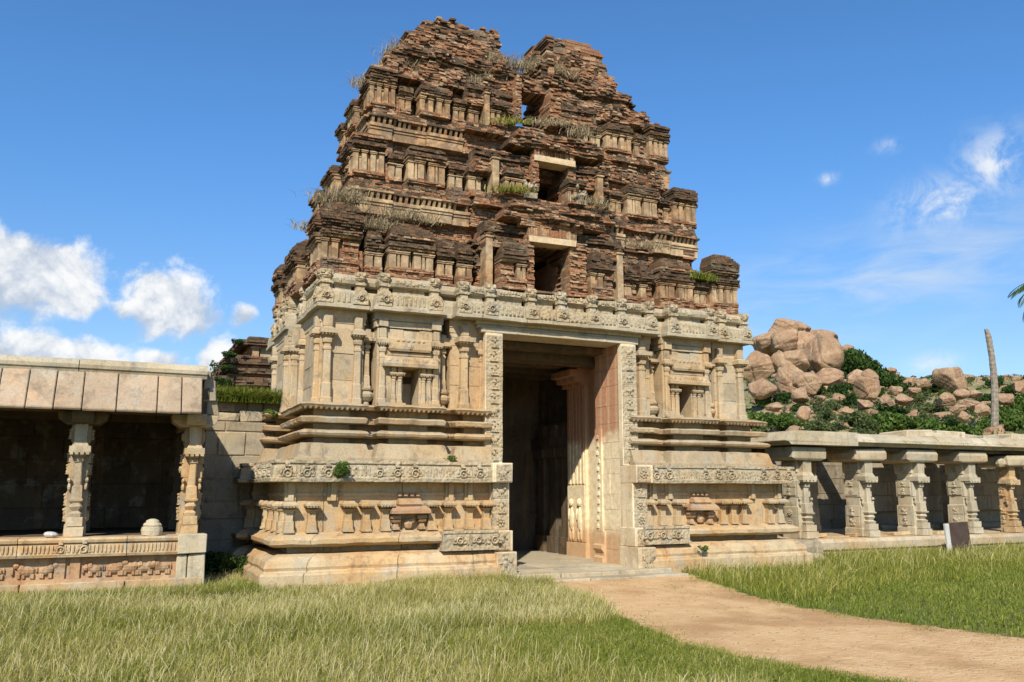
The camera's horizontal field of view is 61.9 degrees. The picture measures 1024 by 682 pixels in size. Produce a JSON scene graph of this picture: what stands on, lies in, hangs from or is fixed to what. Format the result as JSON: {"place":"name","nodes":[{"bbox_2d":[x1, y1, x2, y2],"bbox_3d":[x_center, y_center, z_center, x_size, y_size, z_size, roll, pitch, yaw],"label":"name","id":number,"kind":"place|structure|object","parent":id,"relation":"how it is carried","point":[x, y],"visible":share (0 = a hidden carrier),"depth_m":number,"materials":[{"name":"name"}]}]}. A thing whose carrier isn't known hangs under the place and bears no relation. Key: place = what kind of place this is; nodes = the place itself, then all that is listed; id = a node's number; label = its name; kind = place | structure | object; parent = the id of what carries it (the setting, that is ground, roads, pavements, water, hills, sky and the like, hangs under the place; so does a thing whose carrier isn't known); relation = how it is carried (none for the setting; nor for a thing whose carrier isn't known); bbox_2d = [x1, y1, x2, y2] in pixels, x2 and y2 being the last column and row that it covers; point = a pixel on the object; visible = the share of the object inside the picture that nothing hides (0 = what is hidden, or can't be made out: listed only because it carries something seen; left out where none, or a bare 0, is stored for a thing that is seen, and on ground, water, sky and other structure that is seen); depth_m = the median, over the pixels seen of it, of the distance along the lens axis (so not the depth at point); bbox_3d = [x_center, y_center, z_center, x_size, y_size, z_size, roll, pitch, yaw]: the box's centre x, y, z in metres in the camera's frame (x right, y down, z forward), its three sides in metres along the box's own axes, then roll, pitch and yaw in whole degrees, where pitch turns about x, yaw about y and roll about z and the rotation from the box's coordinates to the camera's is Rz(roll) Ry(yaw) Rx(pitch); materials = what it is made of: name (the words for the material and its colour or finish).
{"place":"outdoors","nodes":[
{"label":"outdoors","id":0,"kind":"place"},
{"bbox_2d":[0,529,1023,681],"bbox_3d":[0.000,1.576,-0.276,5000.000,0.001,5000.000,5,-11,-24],"label":"ground","id":1,"kind":"structure","parent":0,"point":[971,629],"depth_m":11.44,"materials":[{"name":"plant"}]},
{"bbox_2d":[0,354,218,594],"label":"pillared hall","id":2,"kind":"structure","parent":1,"relation":"on","point":[102,462],"depth_m":13.68,"materials":[{"name":"stone"}]},
{"bbox_2d":[141,519,162,535],"bbox_3d":[-5.672,2.932,13.449,0.323,0.258,0.259,5,-11,-24],"label":"carved finial stone","id":3,"kind":"object","parent":2,"relation":"on","point":[151,527],"visible":1,"depth_m":13.35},
{"bbox_2d":[204,551,247,577],"bbox_3d":[-5.072,4.022,15.239,1.000,0.556,0.714,5,-11,-24],"label":"corner bush","id":4,"kind":"object","parent":1,"relation":"on","point":[222,564],"visible":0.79,"depth_m":15.08,"materials":[{"name":"green plant"}]},
{"bbox_2d":[200,402,280,561],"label":"boundary wall","id":5,"kind":"structure","parent":1,"relation":"on","point":[235,433],"depth_m":16.78,"materials":[{"name":"grey stone"}]},
{"bbox_2d":[216,384,290,404],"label":"grass","id":6,"kind":"structure","parent":5,"relation":"on","point":[231,394],"depth_m":17.08,"materials":[{"name":"plant"}]},
{"bbox_2d":[211,336,271,390],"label":"ruined brick tower","id":7,"kind":"structure","parent":1,"relation":"on","point":[252,365],"depth_m":35.35,"materials":[{"name":"brick"}]},
{"bbox_2d":[214,376,232,386],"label":"shrub","id":8,"kind":"object","parent":7,"relation":"attached to","point":[224,381],"visible":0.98,"depth_m":34.23,"materials":[{"name":"green plant"}]},
{"bbox_2d":[0,538,1023,681],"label":"tall grass","id":9,"kind":"structure","parent":1,"relation":"on","point":[331,636],"depth_m":9.36,"materials":[{"name":"plant"}]},
{"bbox_2d":[227,16,812,589],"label":"temple gateway tower","id":10,"kind":"structure","parent":1,"relation":"on","point":[555,372],"depth_m":17.63,"materials":[{"name":"stone"}]},
{"bbox_2d":[287,218,307,231],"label":"dry grass tuft","id":11,"kind":"object","parent":10,"relation":"on","point":[302,226],"visible":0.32,"depth_m":16.56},
{"bbox_2d":[287,185,380,208],"bbox_3d":[-3.223,-2.773,16.372,2.248,0.444,1.575,-1,-10,7],"label":"dry grass tuft","id":12,"kind":"object","parent":10,"relation":"on","point":[353,198],"visible":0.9,"depth_m":16.16,"materials":[{"name":"plant"}]},
{"bbox_2d":[333,460,351,477],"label":"wall plant","id":13,"kind":"object","parent":10,"relation":"attached to","point":[341,469],"depth_m":14.39,"materials":[{"name":"green plant"}]},
{"bbox_2d":[341,70,366,92],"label":"dry grass tuft","id":14,"kind":"object","parent":10,"relation":"on","point":[359,82],"visible":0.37,"depth_m":18.04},
{"bbox_2d":[353,209,405,231],"bbox_3d":[-2.563,-2.292,16.602,1.739,0.317,1.832,-6,-12,33],"label":"dry grass tuft","id":15,"kind":"object","parent":10,"relation":"on","point":[372,224],"visible":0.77,"depth_m":16.46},
{"bbox_2d":[371,33,429,57],"bbox_3d":[-2.454,-6.483,18.863,1.667,0.575,1.434,5,-11,-24],"label":"dry grass tuft","id":16,"kind":"object","parent":10,"relation":"on","point":[391,46],"visible":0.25,"depth_m":18.71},
{"bbox_2d":[369,203,445,225],"bbox_3d":[-2.070,-2.515,17.015,2.231,0.292,1.605,10,-14,-43],"label":"dry grass tuft","id":17,"kind":"object","parent":10,"relation":"on","point":[408,217],"visible":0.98,"depth_m":16.88,"materials":[{"name":"plant"}]},
{"bbox_2d":[458,67,531,82],"bbox_3d":[-0.673,-5.947,19.429,2.035,0.515,1.496,5,-11,-24],"label":"dry grass tuft","id":18,"kind":"object","parent":10,"relation":"on","point":[474,77],"visible":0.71,"depth_m":19.18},
{"bbox_2d":[474,181,537,194],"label":"grass tuft","id":19,"kind":"object","parent":10,"relation":"on","point":[513,188],"visible":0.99,"depth_m":17.83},
{"bbox_2d":[473,45,546,74],"bbox_3d":[0.070,-6.508,19.816,2.236,0.538,2.489,-3,-10,18],"label":"dry grass tuft","id":20,"kind":"object","parent":10,"relation":"on","point":[518,66],"visible":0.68,"depth_m":19.79,"materials":[{"name":"plant"}]},
{"bbox_2d":[479,115,540,126],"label":"grass tuft","id":21,"kind":"object","parent":10,"relation":"on","point":[508,120],"visible":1,"depth_m":18.71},
{"bbox_2d":[522,178,537,198],"bbox_3d":[0.354,-3.233,18.212,0.359,0.453,0.348,5,-11,-24],"label":"statue fragment","id":22,"kind":"object","parent":10,"relation":"on","point":[531,195],"visible":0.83,"depth_m":18.12,"materials":[{"name":"grey stone"}]},
{"bbox_2d":[518,115,573,127],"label":"dry grass tuft","id":23,"kind":"object","parent":10,"relation":"on","point":[551,121],"visible":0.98,"depth_m":19.11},
{"bbox_2d":[523,57,595,79],"bbox_3d":[0.955,-6.503,20.295,2.015,0.356,1.845,-5,-11,25],"label":"dry grass tuft","id":24,"kind":"object","parent":10,"relation":"on","point":[570,74],"visible":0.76,"depth_m":20.29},
{"bbox_2d":[572,184,587,206],"bbox_3d":[1.455,-3.163,18.721,0.395,0.466,0.376,5,-11,-24],"label":"statue fragment","id":25,"kind":"object","parent":10,"relation":"on","point":[579,194],"visible":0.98,"depth_m":18.60,"materials":[{"name":"grey stone"}]},
{"bbox_2d":[559,118,606,139],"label":"dry grass tuft","id":26,"kind":"object","parent":10,"relation":"on","point":[576,132],"visible":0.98,"depth_m":19.45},
{"bbox_2d":[567,191,627,209],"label":"dry grass tuft","id":27,"kind":"object","parent":10,"relation":"on","point":[593,201],"visible":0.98,"depth_m":18.69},
{"bbox_2d":[621,239,679,250],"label":"dry grass tuft","id":28,"kind":"object","parent":10,"relation":"on","point":[643,244],"visible":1,"depth_m":19.10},
{"bbox_2d":[682,269,726,281],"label":"grass tuft","id":29,"kind":"object","parent":10,"relation":"on","point":[702,276],"visible":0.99,"depth_m":19.20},
{"bbox_2d":[797,539,823,554],"bbox_3d":[7.152,5.087,20.808,0.620,0.487,0.618,5,-11,-24],"label":"fallen stone","id":30,"kind":"object","parent":1,"relation":"on","point":[811,545],"visible":0.46,"depth_m":20.59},
{"bbox_2d":[751,430,1023,553],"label":"pillared hall","id":31,"kind":"structure","parent":1,"relation":"on","point":[908,487],"depth_m":24.04,"materials":[{"name":"stone"}]},
{"bbox_2d":[943,524,951,551],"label":"white marker slab","id":32,"kind":"structure","parent":1,"relation":"on","point":[947,535],"depth_m":22.21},
{"bbox_2d":[946,522,970,550],"bbox_3d":[11.781,5.176,22.555,0.972,0.780,0.118,5,-11,-28],"label":"dark board","id":33,"kind":"object","parent":1,"relation":"on","point":[959,532],"visible":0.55,"depth_m":22.53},
{"bbox_2d":[1008,283,1023,321],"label":"coconut palm","id":34,"kind":"object","parent":1,"relation":"on","point":[1018,291],"visible":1,"depth_m":41.30,"materials":[{"name":"green plant"}]},
{"bbox_2d":[0,0,1023,378],"label":"sky","id":35,"kind":"structure","parent":0,"point":[860,163],"materials":[{"name":"blue"}]},
{"bbox_2d":[557,574,1023,681],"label":"path","id":36,"kind":"structure","parent":0,"point":[928,656],"depth_m":9.51,"materials":[{"name":"gravel"}]},
{"bbox_2d":[743,370,1023,434],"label":"hill","id":37,"kind":"structure","parent":0,"point":[971,387],"depth_m":125.00,"materials":[{"name":"plant"}]},
{"bbox_2d":[743,351,775,382],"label":"boulder","id":38,"kind":"object","parent":37,"relation":"on","point":[760,365],"visible":0.87,"depth_m":134.35,"materials":[{"name":"stone"}]},
{"bbox_2d":[746,410,776,427],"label":"shrub","id":39,"kind":"object","parent":37,"relation":"on","point":[755,415],"visible":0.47,"depth_m":102.19,"materials":[{"name":"green plant"}]},
{"bbox_2d":[748,378,776,399],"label":"boulder","id":40,"kind":"object","parent":37,"relation":"on","point":[761,389],"visible":1,"depth_m":112.59,"materials":[{"name":"stone"}]},
{"bbox_2d":[754,397,772,408],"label":"shrub","id":41,"kind":"object","parent":37,"relation":"on","point":[763,403],"visible":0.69,"depth_m":113.98,"materials":[{"name":"green plant"}]},
{"bbox_2d":[751,329,784,356],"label":"boulder","id":42,"kind":"object","parent":37,"relation":"on","point":[762,343],"visible":0.52,"depth_m":143.16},
{"bbox_2d":[765,402,783,411],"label":"boulder","id":43,"kind":"object","parent":37,"relation":"on","point":[775,407],"visible":1,"depth_m":94.94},
{"bbox_2d":[765,411,793,429],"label":"shrub","id":44,"kind":"object","parent":37,"relation":"on","point":[779,422],"visible":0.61,"depth_m":97.87,"materials":[{"name":"green plant"}]},
{"bbox_2d":[770,390,791,402],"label":"shrub","id":45,"kind":"object","parent":37,"relation":"on","point":[779,396],"visible":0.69,"depth_m":113.60,"materials":[{"name":"green plant"}]},
{"bbox_2d":[770,350,792,372],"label":"boulder","id":46,"kind":"object","parent":37,"relation":"on","point":[778,360],"visible":0.64,"depth_m":132.80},
{"bbox_2d":[770,328,797,352],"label":"boulder","id":47,"kind":"object","parent":37,"relation":"on","point":[784,340],"visible":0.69,"depth_m":139.58,"materials":[{"name":"stone"}]},
{"bbox_2d":[768,318,798,331],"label":"boulder","id":48,"kind":"object","parent":47,"relation":"on","point":[781,323],"visible":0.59,"depth_m":143.43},
{"bbox_2d":[796,321,810,331],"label":"boulder","id":49,"kind":"object","parent":48,"relation":"on","point":[804,327],"visible":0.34,"depth_m":144.16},
{"bbox_2d":[774,363,803,393],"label":"boulder","id":50,"kind":"object","parent":37,"relation":"on","point":[786,374],"visible":0.63,"depth_m":115.70,"materials":[{"name":"stone"}]},
{"bbox_2d":[783,349,809,371],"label":"boulder","id":51,"kind":"object","parent":37,"relation":"on","point":[797,358],"visible":0.71,"depth_m":131.82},
{"bbox_2d":[785,416,808,427],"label":"shrub","id":52,"kind":"object","parent":37,"relation":"on","point":[796,421],"visible":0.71,"depth_m":95.70,"materials":[{"name":"green plant"}]},
{"bbox_2d":[791,387,808,403],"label":"boulder","id":53,"kind":"object","parent":37,"relation":"on","point":[799,395],"visible":1,"depth_m":103.89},
{"bbox_2d":[796,406,810,420],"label":"boulder","id":54,"kind":"object","parent":37,"relation":"on","point":[803,413],"visible":1,"depth_m":86.70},
{"bbox_2d":[797,331,815,349],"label":"boulder","id":55,"kind":"object","parent":37,"relation":"on","point":[804,338],"visible":0.21,"depth_m":140.03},
{"bbox_2d":[792,372,822,395],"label":"boulder","id":56,"kind":"object","parent":37,"relation":"on","point":[811,383],"visible":0.88,"depth_m":110.94,"materials":[{"name":"stone"}]},
{"bbox_2d":[798,419,828,430],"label":"shrub","id":57,"kind":"object","parent":37,"relation":"on","point":[812,425],"visible":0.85,"depth_m":90.33,"materials":[{"name":"green plant"}]},
{"bbox_2d":[804,333,843,371],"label":"boulder","id":58,"kind":"object","parent":37,"relation":"on","point":[822,350],"visible":0.76,"depth_m":133.55,"materials":[{"name":"stone"}]},
{"bbox_2d":[812,406,836,420],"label":"shrub","id":59,"kind":"object","parent":37,"relation":"on","point":[825,414],"visible":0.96,"depth_m":98.55,"materials":[{"name":"green plant"}]},
{"bbox_2d":[810,329,838,339],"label":"boulder","id":60,"kind":"object","parent":37,"relation":"on","point":[816,332],"visible":0.1,"depth_m":141.60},
{"bbox_2d":[809,396,843,411],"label":"shrub","id":61,"kind":"object","parent":37,"relation":"on","point":[831,403],"visible":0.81,"depth_m":102.47,"materials":[{"name":"green plant"}]},
{"bbox_2d":[816,368,844,386],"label":"boulder","id":62,"kind":"object","parent":37,"relation":"on","point":[829,376],"visible":0.6,"depth_m":117.53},
{"bbox_2d":[816,418,845,431],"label":"shrub","id":63,"kind":"object","parent":37,"relation":"on","point":[833,427],"visible":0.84,"depth_m":90.59,"materials":[{"name":"green plant"}]},
{"bbox_2d":[827,381,849,393],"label":"shrub","id":64,"kind":"object","parent":37,"relation":"on","point":[838,388],"visible":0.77,"depth_m":114.12,"materials":[{"name":"green plant"}]},
{"bbox_2d":[842,390,860,405],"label":"shrub","id":65,"kind":"object","parent":37,"relation":"on","point":[850,400],"visible":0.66,"depth_m":107.00,"materials":[{"name":"green plant"}]},
{"bbox_2d":[835,411,869,426],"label":"shrub","id":66,"kind":"object","parent":37,"relation":"on","point":[854,416],"visible":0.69,"depth_m":95.36,"materials":[{"name":"green plant"}]},
{"bbox_2d":[841,348,866,373],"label":"hill tree","id":67,"kind":"object","parent":37,"relation":"on","point":[854,360],"visible":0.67,"depth_m":138.21,"materials":[{"name":"green plant"}]},
{"bbox_2d":[846,369,861,384],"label":"boulder","id":68,"kind":"object","parent":37,"relation":"on","point":[851,376],"visible":0.49,"depth_m":122.54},
{"bbox_2d":[857,399,872,410],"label":"boulder","id":69,"kind":"object","parent":37,"relation":"on","point":[864,404],"visible":1,"depth_m":96.73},
{"bbox_2d":[852,352,879,369],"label":"hill tree","id":70,"kind":"object","parent":37,"relation":"on","point":[870,362],"visible":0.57,"depth_m":138.09,"materials":[{"name":"green plant"}]},
{"bbox_2d":[853,375,880,400],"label":"boulder","id":71,"kind":"object","parent":37,"relation":"on","point":[866,388],"visible":0.91,"depth_m":112.18,"materials":[{"name":"stone"}]},
{"bbox_2d":[852,418,881,432],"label":"shrub","id":72,"kind":"object","parent":37,"relation":"on","point":[871,426],"visible":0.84,"depth_m":94.58,"materials":[{"name":"green plant"}]},
{"bbox_2d":[861,369,879,384],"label":"boulder","id":73,"kind":"object","parent":37,"relation":"on","point":[870,373],"visible":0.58,"depth_m":119.65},
{"bbox_2d":[863,411,897,432],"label":"shrub","id":74,"kind":"object","parent":37,"relation":"on","point":[877,418],"visible":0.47,"depth_m":95.60,"materials":[{"name":"green plant"}]},
{"bbox_2d":[743,369,1023,433],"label":"hillside scrub","id":75,"kind":"object","parent":37,"relation":"on","point":[969,379],"visible":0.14,"depth_m":106.85,"materials":[{"name":"green plant"}]},
{"bbox_2d":[743,369,1023,434],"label":"rubble","id":76,"kind":"object","parent":37,"relation":"on","point":[988,430],"visible":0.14,"depth_m":106.13,"materials":[{"name":"stone"}]},
{"bbox_2d":[879,397,893,405],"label":"boulder","id":77,"kind":"object","parent":37,"relation":"on","point":[887,401],"visible":1,"depth_m":98.52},
{"bbox_2d":[879,371,901,386],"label":"hill tree","id":78,"kind":"object","parent":37,"relation":"on","point":[885,381],"visible":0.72,"depth_m":136.44,"materials":[{"name":"green plant"}]},
{"bbox_2d":[877,403,909,414],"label":"shrub","id":79,"kind":"object","parent":37,"relation":"on","point":[901,409],"visible":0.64,"depth_m":103.46,"materials":[{"name":"green plant"}]},
{"bbox_2d":[887,386,902,395],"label":"boulder","id":80,"kind":"object","parent":37,"relation":"on","point":[894,390],"visible":0.98,"depth_m":109.40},
{"bbox_2d":[882,411,916,430],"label":"shrub","id":81,"kind":"object","parent":37,"relation":"on","point":[896,418],"visible":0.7,"depth_m":95.13,"materials":[{"name":"green plant"}]},
{"bbox_2d":[894,394,912,405],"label":"boulder","id":82,"kind":"object","parent":37,"relation":"on","point":[902,399],"visible":1,"depth_m":99.56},
{"bbox_2d":[904,415,923,429],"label":"shrub","id":83,"kind":"object","parent":37,"relation":"on","point":[915,421],"visible":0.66,"depth_m":94.82,"materials":[{"name":"green plant"}]},
{"bbox_2d":[900,389,931,403],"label":"shrub","id":84,"kind":"object","parent":37,"relation":"on","point":[919,397],"visible":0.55,"depth_m":119.21,"materials":[{"name":"green plant"}]},
{"bbox_2d":[920,388,931,394],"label":"shrub","id":85,"kind":"object","parent":37,"relation":"on","point":[924,390],"visible":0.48,"depth_m":133.50,"materials":[{"name":"green plant"}]},
{"bbox_2d":[912,409,940,421],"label":"shrub","id":86,"kind":"object","parent":37,"relation":"on","point":[923,414],"visible":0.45,"depth_m":97.27,"materials":[{"name":"green plant"}]},
{"bbox_2d":[916,417,945,430],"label":"shrub","id":87,"kind":"object","parent":37,"relation":"on","point":[933,424],"visible":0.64,"depth_m":92.09,"materials":[{"name":"green plant"}]},
{"bbox_2d":[914,396,948,413],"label":"shrub","id":88,"kind":"object","parent":37,"relation":"on","point":[929,407],"visible":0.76,"depth_m":105.99,"materials":[{"name":"green plant"}]},
{"bbox_2d":[935,392,955,405],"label":"boulder","id":89,"kind":"object","parent":37,"relation":"on","point":[946,399],"visible":1,"depth_m":95.81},
{"bbox_2d":[932,367,967,392],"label":"boulder","id":90,"kind":"object","parent":37,"relation":"on","point":[951,380],"visible":0.87,"depth_m":134.52,"materials":[{"name":"stone"}]},
{"bbox_2d":[950,404,966,413],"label":"boulder","id":91,"kind":"object","parent":37,"relation":"on","point":[957,409],"visible":0.92,"depth_m":88.35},
{"bbox_2d":[953,389,969,399],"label":"boulder","id":92,"kind":"object","parent":37,"relation":"on","point":[961,394],"visible":0.96,"depth_m":102.54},
{"bbox_2d":[941,419,982,435],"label":"shrub","id":93,"kind":"object","parent":37,"relation":"on","point":[956,425],"visible":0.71,"depth_m":89.51,"materials":[{"name":"green plant"}]},
{"bbox_2d":[957,411,968,423],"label":"boulder","id":94,"kind":"object","parent":37,"relation":"on","point":[962,416],"visible":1,"depth_m":77.43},
{"bbox_2d":[961,400,981,410],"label":"boulder","id":95,"kind":"object","parent":37,"relation":"on","point":[970,404],"visible":0.72,"depth_m":90.17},
{"bbox_2d":[968,389,982,398],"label":"boulder","id":96,"kind":"object","parent":37,"relation":"on","point":[974,394],"visible":0.78,"depth_m":103.19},
{"bbox_2d":[974,404,990,415],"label":"boulder","id":97,"kind":"object","parent":37,"relation":"on","point":[983,409],"visible":1,"depth_m":83.79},
{"bbox_2d":[975,419,990,429],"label":"shrub","id":98,"kind":"object","parent":37,"relation":"on","point":[984,424],"visible":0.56,"depth_m":91.56,"materials":[{"name":"green plant"}]},
{"bbox_2d":[972,391,1005,401],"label":"shrub","id":99,"kind":"object","parent":37,"relation":"on","point":[986,397],"visible":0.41,"depth_m":113.14,"materials":[{"name":"green plant"}]},
{"bbox_2d":[984,329,998,426],"bbox_3d":[30.571,2.286,54.356,0.688,6.282,0.476,-1,-10,5],"label":"dead palm trunk","id":100,"kind":"object","parent":37,"relation":"on","point":[994,419],"visible":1,"depth_m":54.17,"materials":[{"name":"wood"}]},
{"bbox_2d":[984,376,1003,387],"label":"shrub","id":101,"kind":"object","parent":37,"relation":"on","point":[1000,381],"visible":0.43,"depth_m":134.61,"materials":[{"name":"green plant"}]},
{"bbox_2d":[982,407,1023,422],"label":"shrub","id":102,"kind":"object","parent":37,"relation":"on","point":[1005,412],"visible":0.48,"depth_m":94.64,"materials":[{"name":"green plant"}]},
{"bbox_2d":[998,393,1013,405],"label":"boulder","id":103,"kind":"object","parent":37,"relation":"on","point":[1005,399],"visible":0.91,"depth_m":96.59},
{"bbox_2d":[1000,384,1017,393],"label":"shrub","id":104,"kind":"object","parent":37,"relation":"on","point":[1007,389],"visible":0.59,"depth_m":123.59,"materials":[{"name":"green plant"}]},
{"bbox_2d":[999,398,1023,411],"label":"shrub","id":105,"kind":"object","parent":37,"relation":"on","point":[1017,403],"visible":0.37,"depth_m":99.02,"materials":[{"name":"green plant"}]},
{"bbox_2d":[1003,414,1023,431],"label":"shrub","id":106,"kind":"object","parent":37,"relation":"on","point":[1014,422],"visible":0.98,"depth_m":90.69,"materials":[{"name":"green plant"}]},
{"bbox_2d":[1012,381,1023,393],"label":"boulder","id":107,"kind":"object","parent":37,"relation":"on","point":[1018,386],"visible":1,"depth_m":109.93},
{"bbox_2d":[914,378,931,389],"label":"boulder","id":108,"kind":"object","parent":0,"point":[924,383],"visible":0.99,"depth_m":133.26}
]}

